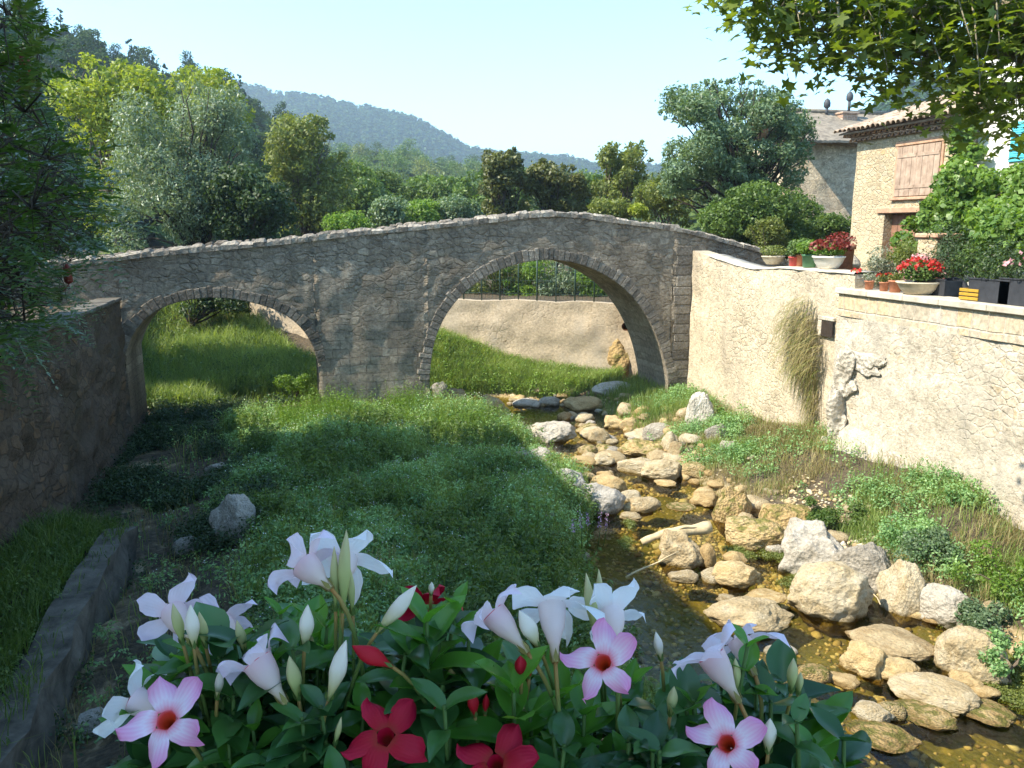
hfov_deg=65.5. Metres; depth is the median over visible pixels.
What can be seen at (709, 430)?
boulder
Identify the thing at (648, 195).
shrub
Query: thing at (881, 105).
eastern forest
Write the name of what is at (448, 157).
valley tree
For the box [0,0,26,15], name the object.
pine tree
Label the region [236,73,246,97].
pine tree
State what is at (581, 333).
river wall
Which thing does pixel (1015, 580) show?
bank shrub
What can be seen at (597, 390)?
boulder
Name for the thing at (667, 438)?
boulder
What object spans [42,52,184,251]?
poplar tree
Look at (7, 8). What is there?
pine tree
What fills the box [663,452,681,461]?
cobble
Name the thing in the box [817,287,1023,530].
river wall
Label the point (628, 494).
river stone
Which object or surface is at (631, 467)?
boulder
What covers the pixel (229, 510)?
boulder
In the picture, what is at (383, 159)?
valley tree
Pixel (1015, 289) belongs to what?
planter
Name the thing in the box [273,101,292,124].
pine tree
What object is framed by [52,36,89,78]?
pine tree
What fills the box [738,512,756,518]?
cobble
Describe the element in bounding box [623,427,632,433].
cobble
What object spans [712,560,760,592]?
boulder
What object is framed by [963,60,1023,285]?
white house
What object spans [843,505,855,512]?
cobble
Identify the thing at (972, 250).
terrace shrub
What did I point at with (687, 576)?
river stone
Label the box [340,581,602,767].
mandevilla plant
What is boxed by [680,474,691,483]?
cobble
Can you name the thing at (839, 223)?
shrub
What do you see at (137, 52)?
pine tree
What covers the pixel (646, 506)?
river stone
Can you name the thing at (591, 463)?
cobble
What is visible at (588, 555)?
cobble
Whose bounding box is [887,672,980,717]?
boulder
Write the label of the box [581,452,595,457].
cobble
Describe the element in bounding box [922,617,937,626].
river stone
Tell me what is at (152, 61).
pine tree
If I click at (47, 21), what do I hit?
pine tree
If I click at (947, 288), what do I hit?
planter
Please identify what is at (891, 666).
boulder
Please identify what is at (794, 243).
potted plant
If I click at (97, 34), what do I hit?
pine tree
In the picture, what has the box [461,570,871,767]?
mandevilla plant
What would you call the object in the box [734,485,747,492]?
cobble
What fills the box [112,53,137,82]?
pine tree
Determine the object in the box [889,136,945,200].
shutter
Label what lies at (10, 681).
ledge grass
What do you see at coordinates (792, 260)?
potted plant
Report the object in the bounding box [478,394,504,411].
boulder
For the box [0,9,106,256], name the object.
tree
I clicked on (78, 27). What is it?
pine tree
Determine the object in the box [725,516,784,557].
boulder
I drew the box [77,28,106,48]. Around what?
hill oak
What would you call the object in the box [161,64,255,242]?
poplar tree
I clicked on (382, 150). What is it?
valley tree
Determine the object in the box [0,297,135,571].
quay wall
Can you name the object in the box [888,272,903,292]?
potted plant
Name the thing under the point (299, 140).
alder tree
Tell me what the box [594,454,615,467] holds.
river stone
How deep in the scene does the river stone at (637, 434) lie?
22.95 m
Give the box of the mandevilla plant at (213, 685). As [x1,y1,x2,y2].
[93,530,416,767]
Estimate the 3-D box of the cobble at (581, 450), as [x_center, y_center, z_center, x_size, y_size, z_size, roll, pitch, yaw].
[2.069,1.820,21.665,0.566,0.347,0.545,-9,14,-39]
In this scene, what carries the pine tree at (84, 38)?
on the wooded hill
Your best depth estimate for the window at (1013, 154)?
19.50 m
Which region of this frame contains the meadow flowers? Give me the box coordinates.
[146,392,639,676]
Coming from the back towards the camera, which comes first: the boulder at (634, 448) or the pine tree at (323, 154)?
the pine tree at (323, 154)
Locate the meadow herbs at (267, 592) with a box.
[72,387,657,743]
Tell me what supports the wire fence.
on the river wall at (581, 333)
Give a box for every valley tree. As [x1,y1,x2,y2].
[322,147,335,188]
[332,142,358,162]
[348,154,375,171]
[349,143,371,159]
[366,141,384,154]
[372,152,393,171]
[378,147,396,163]
[380,153,409,182]
[384,143,413,171]
[400,138,424,156]
[406,147,427,164]
[410,157,436,176]
[416,153,438,168]
[421,165,446,177]
[436,165,454,176]
[437,157,448,165]
[443,154,456,164]
[444,159,467,178]
[450,164,470,177]
[462,156,481,182]
[464,154,480,164]
[686,191,710,208]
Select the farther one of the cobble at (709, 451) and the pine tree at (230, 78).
the pine tree at (230, 78)
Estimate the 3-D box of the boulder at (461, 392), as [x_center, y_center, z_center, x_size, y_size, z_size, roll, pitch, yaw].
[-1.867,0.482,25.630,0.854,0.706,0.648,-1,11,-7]
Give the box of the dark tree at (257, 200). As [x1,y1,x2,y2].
[197,159,300,313]
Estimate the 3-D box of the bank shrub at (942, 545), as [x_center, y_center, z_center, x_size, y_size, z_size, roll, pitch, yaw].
[6.880,2.813,13.111,1.083,0.801,1.377,7,13,31]
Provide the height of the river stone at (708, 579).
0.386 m
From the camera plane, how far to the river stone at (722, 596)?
13.04 m
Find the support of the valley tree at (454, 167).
on the valley slope
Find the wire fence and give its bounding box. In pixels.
[463,260,612,302]
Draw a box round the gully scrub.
[47,394,289,766]
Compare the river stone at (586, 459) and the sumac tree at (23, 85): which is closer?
the sumac tree at (23, 85)
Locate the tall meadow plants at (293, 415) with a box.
[267,375,501,432]
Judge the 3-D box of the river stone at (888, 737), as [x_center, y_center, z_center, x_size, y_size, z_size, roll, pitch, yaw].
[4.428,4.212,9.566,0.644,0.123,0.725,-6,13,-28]
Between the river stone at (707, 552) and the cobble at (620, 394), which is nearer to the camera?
the river stone at (707, 552)
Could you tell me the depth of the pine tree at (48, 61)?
126.61 m
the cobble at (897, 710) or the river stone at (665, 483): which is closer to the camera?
the cobble at (897, 710)
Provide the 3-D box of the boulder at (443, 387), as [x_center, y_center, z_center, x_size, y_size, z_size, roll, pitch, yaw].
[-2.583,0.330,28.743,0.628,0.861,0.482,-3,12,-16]
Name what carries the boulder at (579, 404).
in the stream water
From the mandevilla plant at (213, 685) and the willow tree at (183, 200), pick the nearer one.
the mandevilla plant at (213, 685)
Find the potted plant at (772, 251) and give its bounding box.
[760,244,786,264]
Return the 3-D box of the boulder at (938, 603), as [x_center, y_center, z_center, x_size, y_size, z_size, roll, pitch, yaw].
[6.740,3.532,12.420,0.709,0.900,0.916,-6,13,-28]
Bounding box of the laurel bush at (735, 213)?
[696,179,830,259]
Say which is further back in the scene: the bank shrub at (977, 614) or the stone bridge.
the stone bridge
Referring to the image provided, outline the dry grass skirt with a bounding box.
[736,413,827,452]
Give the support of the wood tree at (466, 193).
on the ground at (105, 752)
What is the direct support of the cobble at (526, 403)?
in the stream water
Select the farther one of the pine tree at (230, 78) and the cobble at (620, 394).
the pine tree at (230, 78)
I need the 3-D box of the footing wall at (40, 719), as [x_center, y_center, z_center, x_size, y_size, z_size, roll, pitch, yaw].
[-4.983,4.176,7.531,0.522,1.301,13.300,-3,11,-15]
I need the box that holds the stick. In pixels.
[625,551,678,577]
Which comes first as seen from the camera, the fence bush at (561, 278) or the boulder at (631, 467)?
the boulder at (631, 467)
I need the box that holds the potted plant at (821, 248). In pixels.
[808,238,851,268]
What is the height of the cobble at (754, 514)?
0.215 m
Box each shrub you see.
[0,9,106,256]
[178,298,252,331]
[272,373,316,397]
[320,210,375,230]
[366,193,412,228]
[403,197,445,222]
[431,192,484,220]
[586,194,632,219]
[627,202,648,221]
[631,169,705,227]
[717,407,731,420]
[743,216,790,259]
[803,496,869,529]
[815,212,851,241]
[860,246,898,287]
[886,236,917,291]
[892,526,967,566]
[898,253,946,279]
[926,217,973,296]
[947,538,1023,601]
[948,212,1023,280]
[948,237,1011,282]
[954,597,1019,632]
[976,626,1023,684]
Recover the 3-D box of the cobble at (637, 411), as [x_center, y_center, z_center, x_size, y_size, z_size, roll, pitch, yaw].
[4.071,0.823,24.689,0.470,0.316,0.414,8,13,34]
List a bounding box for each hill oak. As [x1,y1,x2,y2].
[8,39,43,62]
[33,79,79,135]
[57,34,74,49]
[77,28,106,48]
[134,46,160,73]
[243,97,267,129]
[263,110,272,121]
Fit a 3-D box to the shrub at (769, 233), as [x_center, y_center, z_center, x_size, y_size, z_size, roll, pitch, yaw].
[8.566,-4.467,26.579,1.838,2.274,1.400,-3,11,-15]
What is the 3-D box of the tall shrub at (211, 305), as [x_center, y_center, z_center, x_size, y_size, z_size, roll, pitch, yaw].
[-11.866,-3.118,32.069,3.316,2.584,2.684,-3,11,-15]
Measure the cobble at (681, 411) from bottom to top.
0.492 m
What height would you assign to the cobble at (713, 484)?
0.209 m
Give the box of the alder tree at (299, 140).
[261,110,355,236]
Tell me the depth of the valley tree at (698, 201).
146.81 m
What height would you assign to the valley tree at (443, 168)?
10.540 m
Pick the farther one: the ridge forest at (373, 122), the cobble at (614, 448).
the ridge forest at (373, 122)
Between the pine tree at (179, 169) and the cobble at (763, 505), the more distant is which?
the pine tree at (179, 169)
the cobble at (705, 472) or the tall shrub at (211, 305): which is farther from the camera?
the tall shrub at (211, 305)
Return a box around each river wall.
[250,299,637,376]
[687,250,874,429]
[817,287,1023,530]
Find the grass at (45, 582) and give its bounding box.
[0,500,123,698]
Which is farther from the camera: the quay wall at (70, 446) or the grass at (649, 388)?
the grass at (649, 388)
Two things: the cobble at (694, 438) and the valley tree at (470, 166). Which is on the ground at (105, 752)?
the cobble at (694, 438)
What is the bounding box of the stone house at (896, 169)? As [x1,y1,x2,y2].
[833,91,979,281]
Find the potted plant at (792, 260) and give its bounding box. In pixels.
[786,246,800,265]
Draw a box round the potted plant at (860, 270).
[848,267,863,276]
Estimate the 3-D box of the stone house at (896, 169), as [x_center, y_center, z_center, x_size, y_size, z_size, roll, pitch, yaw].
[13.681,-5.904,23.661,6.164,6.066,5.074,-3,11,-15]
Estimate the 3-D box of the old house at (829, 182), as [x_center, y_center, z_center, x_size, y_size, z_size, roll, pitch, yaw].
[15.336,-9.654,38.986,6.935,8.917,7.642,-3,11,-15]
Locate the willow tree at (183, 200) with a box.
[100,77,259,253]
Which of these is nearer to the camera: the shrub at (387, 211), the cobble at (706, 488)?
the cobble at (706, 488)
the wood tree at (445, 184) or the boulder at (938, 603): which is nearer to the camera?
the boulder at (938, 603)
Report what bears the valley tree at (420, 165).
on the valley slope
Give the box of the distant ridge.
[254,92,592,173]
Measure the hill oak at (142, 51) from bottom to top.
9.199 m
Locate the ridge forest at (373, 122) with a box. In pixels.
[212,74,674,180]
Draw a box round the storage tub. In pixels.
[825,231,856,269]
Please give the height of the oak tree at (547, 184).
5.874 m
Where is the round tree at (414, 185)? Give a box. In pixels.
[396,172,439,201]
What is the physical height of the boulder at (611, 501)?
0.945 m
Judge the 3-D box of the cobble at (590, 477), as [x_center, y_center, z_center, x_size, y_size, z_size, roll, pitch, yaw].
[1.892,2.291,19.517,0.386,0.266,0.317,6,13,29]
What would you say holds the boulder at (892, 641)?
in the stream water
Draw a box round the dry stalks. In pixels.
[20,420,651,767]
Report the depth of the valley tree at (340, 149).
222.16 m
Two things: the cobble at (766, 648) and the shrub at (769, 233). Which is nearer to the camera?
the cobble at (766, 648)
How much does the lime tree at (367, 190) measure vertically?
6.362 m
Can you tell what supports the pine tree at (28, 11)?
on the wooded hill
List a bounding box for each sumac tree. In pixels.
[0,0,165,393]
[0,100,142,426]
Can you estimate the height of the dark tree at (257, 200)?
6.584 m
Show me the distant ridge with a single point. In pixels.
(361, 131)
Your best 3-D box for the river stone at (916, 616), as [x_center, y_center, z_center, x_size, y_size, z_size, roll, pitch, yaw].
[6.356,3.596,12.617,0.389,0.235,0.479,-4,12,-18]
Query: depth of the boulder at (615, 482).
18.42 m
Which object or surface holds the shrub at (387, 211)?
on the ground at (105, 752)
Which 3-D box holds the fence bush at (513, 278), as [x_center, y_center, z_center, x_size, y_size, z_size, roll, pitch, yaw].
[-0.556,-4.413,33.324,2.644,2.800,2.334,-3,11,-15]
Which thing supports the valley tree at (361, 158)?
on the valley slope
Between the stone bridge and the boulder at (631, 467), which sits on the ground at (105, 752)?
the stone bridge
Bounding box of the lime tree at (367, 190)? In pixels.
[332,159,391,221]
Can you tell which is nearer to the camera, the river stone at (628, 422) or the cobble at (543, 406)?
the river stone at (628, 422)
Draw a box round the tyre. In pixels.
[945,277,967,295]
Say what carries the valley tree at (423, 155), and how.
on the valley slope
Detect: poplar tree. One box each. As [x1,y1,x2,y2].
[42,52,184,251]
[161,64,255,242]
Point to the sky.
(572, 77)
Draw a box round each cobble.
[512,398,537,408]
[513,394,525,398]
[530,401,540,408]
[539,396,559,409]
[540,403,546,408]
[556,393,568,397]
[557,411,571,421]
[569,411,575,421]
[574,412,594,422]
[575,422,598,433]
[577,444,597,455]
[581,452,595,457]
[581,550,589,565]
[583,472,595,482]
[585,461,595,468]
[593,409,602,413]
[596,443,611,450]
[596,450,626,467]
[596,471,613,475]
[605,438,618,445]
[607,446,617,450]
[617,402,632,416]
[619,393,631,399]
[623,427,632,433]
[635,406,649,413]
[637,413,649,420]
[646,449,663,460]
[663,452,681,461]
[676,407,686,417]
[678,433,701,444]
[680,461,706,478]
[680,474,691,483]
[687,478,701,485]
[694,486,713,491]
[702,447,716,457]
[704,469,711,476]
[707,479,723,488]
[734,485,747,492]
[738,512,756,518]
[746,454,754,461]
[747,495,768,512]
[751,511,758,517]
[760,503,778,510]
[763,645,798,655]
[764,544,782,552]
[769,489,779,495]
[828,530,848,542]
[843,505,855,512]
[868,600,873,609]
[878,701,907,724]
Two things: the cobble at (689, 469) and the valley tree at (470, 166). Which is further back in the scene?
the valley tree at (470, 166)
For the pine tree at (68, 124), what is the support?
on the wooded hill
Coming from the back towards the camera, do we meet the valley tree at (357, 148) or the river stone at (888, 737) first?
the valley tree at (357, 148)
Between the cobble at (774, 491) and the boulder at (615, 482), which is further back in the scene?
the boulder at (615, 482)
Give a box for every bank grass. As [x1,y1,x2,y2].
[430,326,623,399]
[627,386,1023,644]
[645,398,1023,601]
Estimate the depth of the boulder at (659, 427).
22.47 m
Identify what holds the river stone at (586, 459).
in the stream water
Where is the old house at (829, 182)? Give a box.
[731,91,906,266]
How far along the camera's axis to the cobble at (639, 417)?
23.99 m
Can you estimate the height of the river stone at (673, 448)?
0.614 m
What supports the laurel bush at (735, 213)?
on the ground at (105, 752)
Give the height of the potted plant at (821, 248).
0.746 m
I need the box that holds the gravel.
[511,389,1023,767]
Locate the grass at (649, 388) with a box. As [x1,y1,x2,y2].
[583,369,707,432]
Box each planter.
[914,244,967,295]
[967,234,1023,303]
[997,251,1023,306]
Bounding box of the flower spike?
[572,511,609,548]
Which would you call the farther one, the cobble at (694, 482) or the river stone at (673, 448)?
the river stone at (673, 448)
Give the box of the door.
[889,214,915,279]
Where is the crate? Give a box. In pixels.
[959,288,978,300]
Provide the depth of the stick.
13.75 m
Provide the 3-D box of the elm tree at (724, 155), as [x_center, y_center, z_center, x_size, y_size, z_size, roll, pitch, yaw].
[9.034,-8.183,31.484,7.823,7.823,5.496,-3,11,-15]
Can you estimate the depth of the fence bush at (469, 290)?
33.47 m
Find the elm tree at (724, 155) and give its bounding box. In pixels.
[655,75,820,212]
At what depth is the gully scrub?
16.88 m
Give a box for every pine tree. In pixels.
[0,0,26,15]
[0,2,20,43]
[11,0,43,44]
[21,11,49,67]
[34,2,50,26]
[43,46,56,72]
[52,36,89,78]
[53,7,69,37]
[54,115,80,161]
[66,30,97,81]
[71,24,82,35]
[81,47,119,84]
[85,29,110,61]
[96,41,108,66]
[108,43,123,60]
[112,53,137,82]
[125,38,139,64]
[131,45,141,64]
[145,49,160,78]
[160,63,173,93]
[174,154,185,180]
[178,50,201,82]
[219,68,240,101]
[224,122,268,181]
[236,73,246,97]
[264,118,280,148]
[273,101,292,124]
[302,133,331,165]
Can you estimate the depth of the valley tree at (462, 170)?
228.09 m
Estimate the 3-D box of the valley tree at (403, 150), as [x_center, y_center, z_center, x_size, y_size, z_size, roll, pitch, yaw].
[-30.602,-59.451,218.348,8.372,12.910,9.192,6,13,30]
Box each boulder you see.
[73,707,103,738]
[204,462,226,475]
[209,494,255,547]
[432,381,447,399]
[443,388,466,403]
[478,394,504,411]
[529,421,576,448]
[530,447,551,461]
[552,468,587,491]
[564,396,602,413]
[581,482,625,522]
[590,474,627,491]
[592,381,630,395]
[604,415,621,432]
[617,438,663,458]
[617,457,650,476]
[641,459,680,482]
[642,422,668,441]
[658,529,702,577]
[661,431,678,449]
[685,391,714,425]
[703,596,794,635]
[704,423,729,438]
[711,487,751,535]
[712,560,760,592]
[718,440,736,451]
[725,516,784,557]
[758,503,810,526]
[778,517,843,580]
[787,561,874,635]
[833,542,890,594]
[838,640,887,686]
[845,623,934,662]
[851,700,894,722]
[876,559,924,627]
[880,655,920,683]
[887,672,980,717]
[918,583,969,630]
[932,625,1011,687]
[948,669,983,686]
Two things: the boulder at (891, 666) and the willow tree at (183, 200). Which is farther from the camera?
the willow tree at (183, 200)
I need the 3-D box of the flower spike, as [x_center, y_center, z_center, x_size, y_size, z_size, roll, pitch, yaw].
[1.374,2.571,14.130,0.736,0.709,0.278,-3,11,-15]
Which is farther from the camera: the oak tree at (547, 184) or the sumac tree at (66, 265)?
the oak tree at (547, 184)
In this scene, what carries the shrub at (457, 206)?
on the ground at (105, 752)
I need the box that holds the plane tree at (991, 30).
[681,0,1023,184]
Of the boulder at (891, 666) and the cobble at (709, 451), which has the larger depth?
the cobble at (709, 451)
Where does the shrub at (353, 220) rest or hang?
on the ground at (105, 752)
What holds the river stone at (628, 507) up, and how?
in the stream water
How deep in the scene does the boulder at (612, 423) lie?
24.30 m
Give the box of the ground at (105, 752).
[1,238,1023,767]
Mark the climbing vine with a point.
(986, 200)
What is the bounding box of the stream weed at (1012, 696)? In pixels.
[615,518,1023,714]
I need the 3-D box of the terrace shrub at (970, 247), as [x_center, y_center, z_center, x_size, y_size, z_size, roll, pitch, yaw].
[9.818,-2.387,16.596,1.312,1.640,1.609,6,12,26]
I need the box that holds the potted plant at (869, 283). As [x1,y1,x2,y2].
[862,272,875,289]
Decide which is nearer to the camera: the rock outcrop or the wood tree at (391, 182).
the rock outcrop
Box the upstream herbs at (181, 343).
[105,253,316,408]
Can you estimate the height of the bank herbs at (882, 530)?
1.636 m
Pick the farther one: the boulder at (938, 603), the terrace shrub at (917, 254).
the terrace shrub at (917, 254)
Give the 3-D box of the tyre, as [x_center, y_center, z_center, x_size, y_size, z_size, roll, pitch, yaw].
[8.898,-1.841,16.119,0.263,0.642,0.650,-10,15,-41]
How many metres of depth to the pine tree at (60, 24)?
152.68 m
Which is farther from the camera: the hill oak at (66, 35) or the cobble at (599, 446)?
the hill oak at (66, 35)
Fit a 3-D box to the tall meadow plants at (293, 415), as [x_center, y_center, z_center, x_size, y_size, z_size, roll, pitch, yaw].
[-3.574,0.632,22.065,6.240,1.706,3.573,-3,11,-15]
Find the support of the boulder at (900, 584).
on the ground at (105, 752)
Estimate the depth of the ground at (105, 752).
13.20 m
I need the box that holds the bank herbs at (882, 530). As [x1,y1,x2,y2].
[623,379,1023,626]
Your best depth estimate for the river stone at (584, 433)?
23.22 m
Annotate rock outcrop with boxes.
[821,345,886,450]
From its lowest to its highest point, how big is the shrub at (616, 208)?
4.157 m
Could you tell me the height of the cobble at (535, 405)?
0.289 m
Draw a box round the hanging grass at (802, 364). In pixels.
[765,292,821,426]
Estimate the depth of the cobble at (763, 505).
16.21 m
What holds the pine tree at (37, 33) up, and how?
on the wooded hill
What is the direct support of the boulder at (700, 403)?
on the ground at (105, 752)
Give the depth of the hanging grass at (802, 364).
19.48 m
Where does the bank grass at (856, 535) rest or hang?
on the ground at (105, 752)
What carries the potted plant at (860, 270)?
on the river wall at (947, 385)
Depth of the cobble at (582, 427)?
23.73 m
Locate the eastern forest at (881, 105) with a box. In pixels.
[858,68,983,128]
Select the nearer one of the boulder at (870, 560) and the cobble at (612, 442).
the boulder at (870, 560)
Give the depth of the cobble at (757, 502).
16.66 m
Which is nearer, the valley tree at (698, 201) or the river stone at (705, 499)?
the river stone at (705, 499)
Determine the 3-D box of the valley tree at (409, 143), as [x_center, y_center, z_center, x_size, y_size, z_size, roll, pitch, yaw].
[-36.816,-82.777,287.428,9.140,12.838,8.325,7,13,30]
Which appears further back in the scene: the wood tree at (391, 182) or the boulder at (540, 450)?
the wood tree at (391, 182)
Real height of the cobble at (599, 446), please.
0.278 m
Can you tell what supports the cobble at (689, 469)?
on the ground at (105, 752)
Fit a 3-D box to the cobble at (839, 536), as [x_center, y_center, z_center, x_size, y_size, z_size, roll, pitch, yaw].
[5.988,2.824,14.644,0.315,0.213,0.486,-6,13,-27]
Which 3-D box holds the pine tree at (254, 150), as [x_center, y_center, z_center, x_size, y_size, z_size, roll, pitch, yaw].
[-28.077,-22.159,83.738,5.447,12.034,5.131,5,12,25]
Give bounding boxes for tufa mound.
[607,339,629,378]
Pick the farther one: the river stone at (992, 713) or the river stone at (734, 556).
the river stone at (734, 556)
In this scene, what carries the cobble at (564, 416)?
in the stream water
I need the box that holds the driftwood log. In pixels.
[640,521,712,544]
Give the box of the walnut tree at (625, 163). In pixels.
[588,139,653,220]
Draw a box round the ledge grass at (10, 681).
[0,515,138,757]
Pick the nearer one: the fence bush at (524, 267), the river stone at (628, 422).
the river stone at (628, 422)
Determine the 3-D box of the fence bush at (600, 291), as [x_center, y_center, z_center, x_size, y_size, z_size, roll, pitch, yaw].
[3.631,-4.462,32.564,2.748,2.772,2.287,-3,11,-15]
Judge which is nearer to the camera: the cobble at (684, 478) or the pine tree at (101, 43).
the cobble at (684, 478)
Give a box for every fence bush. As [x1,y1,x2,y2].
[466,278,491,293]
[471,263,526,293]
[502,260,557,295]
[533,260,592,295]
[573,269,606,296]
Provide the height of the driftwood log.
0.433 m
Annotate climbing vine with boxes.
[889,124,1023,279]
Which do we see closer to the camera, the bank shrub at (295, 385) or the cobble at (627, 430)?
the cobble at (627, 430)
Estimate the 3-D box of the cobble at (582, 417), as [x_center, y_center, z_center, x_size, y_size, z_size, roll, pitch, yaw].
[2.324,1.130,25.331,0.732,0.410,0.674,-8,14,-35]
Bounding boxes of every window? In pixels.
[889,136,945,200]
[1008,119,1023,165]
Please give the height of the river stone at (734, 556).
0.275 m
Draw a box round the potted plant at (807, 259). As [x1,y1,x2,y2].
[795,239,817,267]
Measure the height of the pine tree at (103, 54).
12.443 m
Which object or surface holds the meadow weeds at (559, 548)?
on the ground at (105, 752)
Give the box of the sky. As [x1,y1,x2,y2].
[0,0,983,168]
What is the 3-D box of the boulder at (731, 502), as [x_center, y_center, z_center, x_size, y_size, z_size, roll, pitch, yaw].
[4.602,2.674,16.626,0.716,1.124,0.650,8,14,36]
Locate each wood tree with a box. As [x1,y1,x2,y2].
[328,158,410,214]
[411,172,475,200]
[452,167,546,213]
[537,168,610,211]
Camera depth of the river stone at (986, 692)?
10.37 m
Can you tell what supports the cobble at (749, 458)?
on the ground at (105, 752)
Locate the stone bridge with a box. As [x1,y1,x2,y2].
[5,210,788,432]
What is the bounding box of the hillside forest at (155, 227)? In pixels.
[16,23,341,249]
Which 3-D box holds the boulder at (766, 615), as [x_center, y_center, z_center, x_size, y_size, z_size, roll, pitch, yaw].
[3.640,3.593,12.357,1.197,0.498,0.957,8,14,35]
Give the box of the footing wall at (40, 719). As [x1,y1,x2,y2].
[0,526,137,767]
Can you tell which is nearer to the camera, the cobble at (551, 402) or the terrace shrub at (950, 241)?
the terrace shrub at (950, 241)
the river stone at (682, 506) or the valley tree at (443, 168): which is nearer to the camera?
the river stone at (682, 506)
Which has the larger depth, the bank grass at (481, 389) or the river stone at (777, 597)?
the bank grass at (481, 389)
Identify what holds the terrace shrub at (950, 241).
on the ground at (105, 752)
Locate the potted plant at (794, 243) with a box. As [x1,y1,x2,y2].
[787,237,813,265]
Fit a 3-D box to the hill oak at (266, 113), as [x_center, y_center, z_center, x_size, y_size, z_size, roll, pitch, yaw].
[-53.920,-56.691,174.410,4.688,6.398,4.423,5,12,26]
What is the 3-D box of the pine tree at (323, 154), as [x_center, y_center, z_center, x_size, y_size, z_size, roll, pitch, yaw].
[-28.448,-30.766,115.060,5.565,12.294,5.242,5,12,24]
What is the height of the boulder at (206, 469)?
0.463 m
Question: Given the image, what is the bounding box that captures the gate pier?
[915,233,961,278]
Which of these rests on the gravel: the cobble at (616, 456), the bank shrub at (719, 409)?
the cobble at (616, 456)
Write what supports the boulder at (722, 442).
on the ground at (105, 752)
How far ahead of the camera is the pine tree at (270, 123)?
126.74 m
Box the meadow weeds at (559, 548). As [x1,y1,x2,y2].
[138,402,673,705]
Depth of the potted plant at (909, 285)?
16.06 m
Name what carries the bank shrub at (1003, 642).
on the ground at (105, 752)
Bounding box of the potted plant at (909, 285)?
[895,256,944,294]
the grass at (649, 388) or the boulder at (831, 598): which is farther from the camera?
the grass at (649, 388)
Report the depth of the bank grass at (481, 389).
28.93 m
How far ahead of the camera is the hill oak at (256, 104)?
153.75 m
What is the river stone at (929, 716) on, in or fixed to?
in the stream water
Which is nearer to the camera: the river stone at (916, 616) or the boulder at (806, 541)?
the river stone at (916, 616)
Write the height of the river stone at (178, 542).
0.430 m
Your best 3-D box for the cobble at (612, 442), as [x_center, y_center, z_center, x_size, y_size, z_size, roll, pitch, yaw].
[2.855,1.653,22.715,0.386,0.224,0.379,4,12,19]
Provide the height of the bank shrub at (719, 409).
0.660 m
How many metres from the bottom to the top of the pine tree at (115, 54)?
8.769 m
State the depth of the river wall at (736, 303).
21.82 m
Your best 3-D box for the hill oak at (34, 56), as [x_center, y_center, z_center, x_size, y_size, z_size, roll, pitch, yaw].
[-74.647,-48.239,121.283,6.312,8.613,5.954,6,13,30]
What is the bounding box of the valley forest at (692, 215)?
[328,149,725,233]
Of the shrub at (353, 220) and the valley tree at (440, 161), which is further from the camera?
the valley tree at (440, 161)
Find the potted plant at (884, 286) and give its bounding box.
[876,272,892,290]
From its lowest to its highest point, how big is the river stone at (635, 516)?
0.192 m
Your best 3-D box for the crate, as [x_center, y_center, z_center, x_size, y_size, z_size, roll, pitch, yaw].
[8.720,-1.679,14.938,0.400,0.220,0.440,-3,11,-15]
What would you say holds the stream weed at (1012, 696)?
in the stream water
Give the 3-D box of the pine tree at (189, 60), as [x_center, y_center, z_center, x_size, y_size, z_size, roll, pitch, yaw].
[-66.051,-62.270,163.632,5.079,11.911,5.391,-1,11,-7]
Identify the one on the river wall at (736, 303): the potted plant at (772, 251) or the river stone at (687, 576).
the potted plant at (772, 251)
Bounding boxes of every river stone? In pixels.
[172,536,200,557]
[571,455,595,464]
[579,426,599,440]
[588,427,609,445]
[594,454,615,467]
[619,511,641,521]
[620,417,637,430]
[621,489,640,502]
[623,502,635,511]
[625,430,642,439]
[629,496,660,515]
[654,479,675,487]
[666,502,695,511]
[667,441,683,454]
[668,569,698,584]
[689,491,716,508]
[699,543,716,570]
[701,567,718,587]
[715,593,734,600]
[722,551,747,562]
[745,588,786,603]
[798,663,831,683]
[830,671,860,689]
[845,719,922,753]
[894,699,958,731]
[908,612,920,620]
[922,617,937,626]
[961,698,1018,727]
[970,685,1000,699]
[983,600,1010,622]
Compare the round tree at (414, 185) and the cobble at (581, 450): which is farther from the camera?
the round tree at (414, 185)
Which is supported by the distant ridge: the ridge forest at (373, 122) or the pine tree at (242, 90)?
the ridge forest at (373, 122)
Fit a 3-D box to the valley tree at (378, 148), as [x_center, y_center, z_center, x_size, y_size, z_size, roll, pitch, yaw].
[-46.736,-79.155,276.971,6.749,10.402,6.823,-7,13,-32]
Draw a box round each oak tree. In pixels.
[477,146,529,273]
[517,157,592,273]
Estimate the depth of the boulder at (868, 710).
9.84 m
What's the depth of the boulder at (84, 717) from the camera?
9.06 m
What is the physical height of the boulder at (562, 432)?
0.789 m
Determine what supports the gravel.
on the ground at (105, 752)
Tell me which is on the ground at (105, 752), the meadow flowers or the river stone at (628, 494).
the meadow flowers

